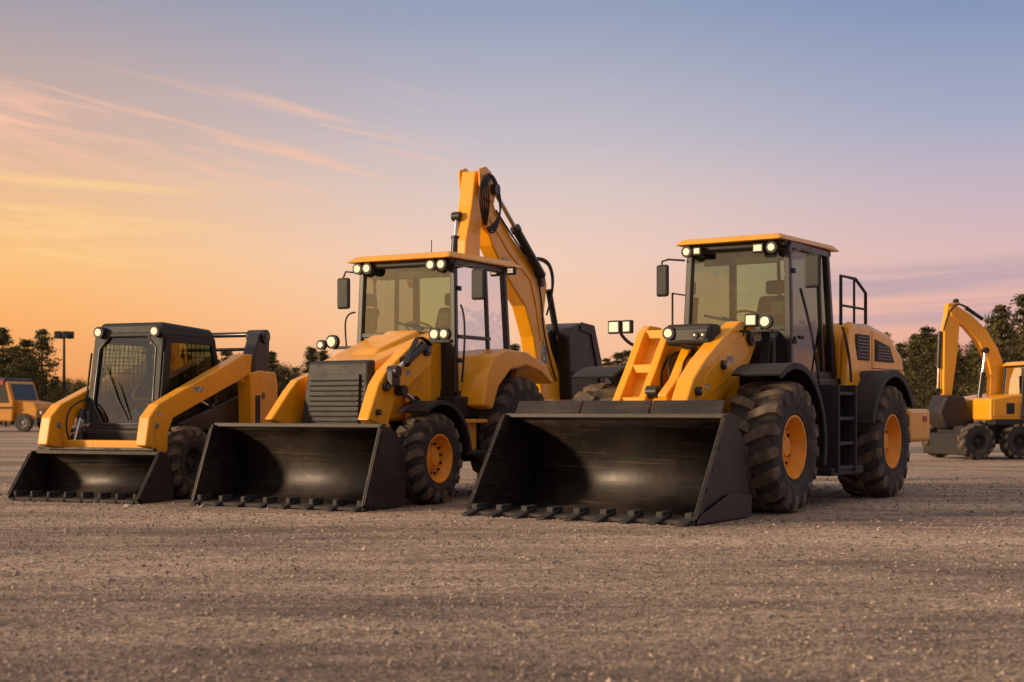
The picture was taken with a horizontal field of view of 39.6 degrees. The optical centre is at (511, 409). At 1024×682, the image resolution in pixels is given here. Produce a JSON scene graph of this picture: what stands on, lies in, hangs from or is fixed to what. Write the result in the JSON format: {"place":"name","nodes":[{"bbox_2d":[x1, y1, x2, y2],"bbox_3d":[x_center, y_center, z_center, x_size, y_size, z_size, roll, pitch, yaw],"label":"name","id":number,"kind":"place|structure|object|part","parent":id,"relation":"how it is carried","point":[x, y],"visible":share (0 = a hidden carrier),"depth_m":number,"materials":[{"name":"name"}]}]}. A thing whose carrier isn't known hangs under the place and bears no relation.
{"place":"outdoors","nodes":[
{"label":"outdoors","id":0,"kind":"place"},
{"bbox_2d":[0,419,1023,681],"bbox_3d":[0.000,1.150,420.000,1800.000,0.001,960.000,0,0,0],"label":"ground","id":1,"kind":"structure","parent":0,"point":[16,445],"depth_m":9.04,"materials":[{"name":"grey gravel"}]},
{"bbox_2d":[0,327,33,426],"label":"pine tree","id":2,"kind":"object","parent":1,"relation":"on","point":[4,337],"visible":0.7,"depth_m":95.74,"materials":[{"name":"green plant"}]},
{"bbox_2d":[0,378,53,431],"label":"truck","id":3,"kind":"object","parent":1,"relation":"on","point":[22,406],"visible":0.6,"depth_m":72.96,"materials":[{"name":"yellow paint"}]},
{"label":"front window","id":4,"kind":"part","parent":3,"relation":"part of","materials":[{"name":"blue glass"}]},
{"bbox_2d":[12,338,52,400],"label":"pine tree","id":5,"kind":"object","parent":1,"relation":"on","point":[25,343],"visible":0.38,"depth_m":99.60,"materials":[{"name":"green plant"}]},
{"bbox_2d":[23,328,71,402],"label":"pine tree","id":6,"kind":"object","parent":1,"relation":"on","point":[42,345],"visible":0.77,"depth_m":97.91,"materials":[{"name":"green plant"}]},
{"bbox_2d":[54,331,73,396],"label":"floodlight mast","id":7,"kind":"object","parent":1,"relation":"on","point":[63,335],"visible":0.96,"depth_m":99.90,"materials":[{"name":"black metal"}]},
{"bbox_2d":[7,322,276,503],"bbox_3d":[-4.838,0.001,19.161,2.066,2.298,3.350,0,0,22],"label":"skid steer loader","id":8,"kind":"object","parent":1,"relation":"on","point":[185,386],"visible":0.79,"depth_m":18.55,"materials":[{"name":"metal"}]},
{"bbox_2d":[190,166,605,511],"bbox_3d":[-0.850,-1.139,19.963,2.680,4.579,7.976,0,0,28],"label":"backhoe loader","id":9,"kind":"object","parent":1,"relation":"on","point":[396,405],"visible":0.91,"depth_m":17.90,"materials":[{"name":"metal"}]},
{"bbox_2d":[0,329,1020,424],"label":"distant trees","id":10,"kind":"object","parent":1,"relation":"on","point":[282,372],"visible":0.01,"depth_m":111.39,"materials":[{"name":"green plant"}]},
{"bbox_2d":[461,233,928,526],"bbox_3d":[2.727,-0.475,17.820,2.981,3.250,7.660,0,0,33],"label":"wheel loader","id":11,"kind":"object","parent":1,"relation":"on","point":[712,409],"visible":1,"depth_m":16.20,"materials":[{"name":"metal"}]},
{"bbox_2d":[903,339,933,408],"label":"pine tree","id":12,"kind":"object","parent":1,"relation":"on","point":[914,346],"visible":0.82,"depth_m":87.72,"materials":[{"name":"green plant"}]},
{"bbox_2d":[907,325,958,424],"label":"pine tree","id":13,"kind":"object","parent":1,"relation":"on","point":[926,336],"visible":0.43,"depth_m":91.62,"materials":[{"name":"green plant"}]},
{"bbox_2d":[918,341,968,407],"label":"pine tree","id":14,"kind":"object","parent":1,"relation":"on","point":[935,377],"visible":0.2,"depth_m":90.07,"materials":[{"name":"green plant"}]},
{"bbox_2d":[957,348,986,422],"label":"pine tree","id":15,"kind":"object","parent":1,"relation":"on","point":[971,379],"visible":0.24,"depth_m":94.99,"materials":[{"name":"green plant"}]},
{"bbox_2d":[921,299,1023,459],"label":"wheeled excavator","id":16,"kind":"object","parent":1,"relation":"on","point":[998,406],"visible":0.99,"depth_m":33.32,"materials":[{"name":"metal"}]},
{"bbox_2d":[994,401,1017,415],"bbox_3d":[11.357,-0.025,32.695,0.620,0.350,0.014,0,0,-12],"label":"body door","id":17,"kind":"structure","parent":16,"relation":"in","point":[1000,407],"depth_m":32.67,"materials":[{"name":"yellow paint"}]},
{"bbox_2d":[961,318,1014,395],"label":"pine tree","id":18,"kind":"object","parent":1,"relation":"on","point":[976,359],"visible":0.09,"depth_m":88.20,"materials":[{"name":"green plant"}]},
{"bbox_2d":[957,304,1023,394],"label":"pine tree","id":19,"kind":"object","parent":1,"relation":"on","point":[1000,323],"visible":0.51,"depth_m":79.70,"materials":[{"name":"green plant"}]},
{"bbox_2d":[970,293,1023,394],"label":"pine tree","id":20,"kind":"object","parent":1,"relation":"on","point":[1019,299],"visible":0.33,"depth_m":83.97,"materials":[{"name":"green plant"}]},
{"bbox_2d":[0,0,1023,385],"label":"sky","id":21,"kind":"structure","parent":0,"point":[216,166],"materials":[{"name":"blue"}]}
]}

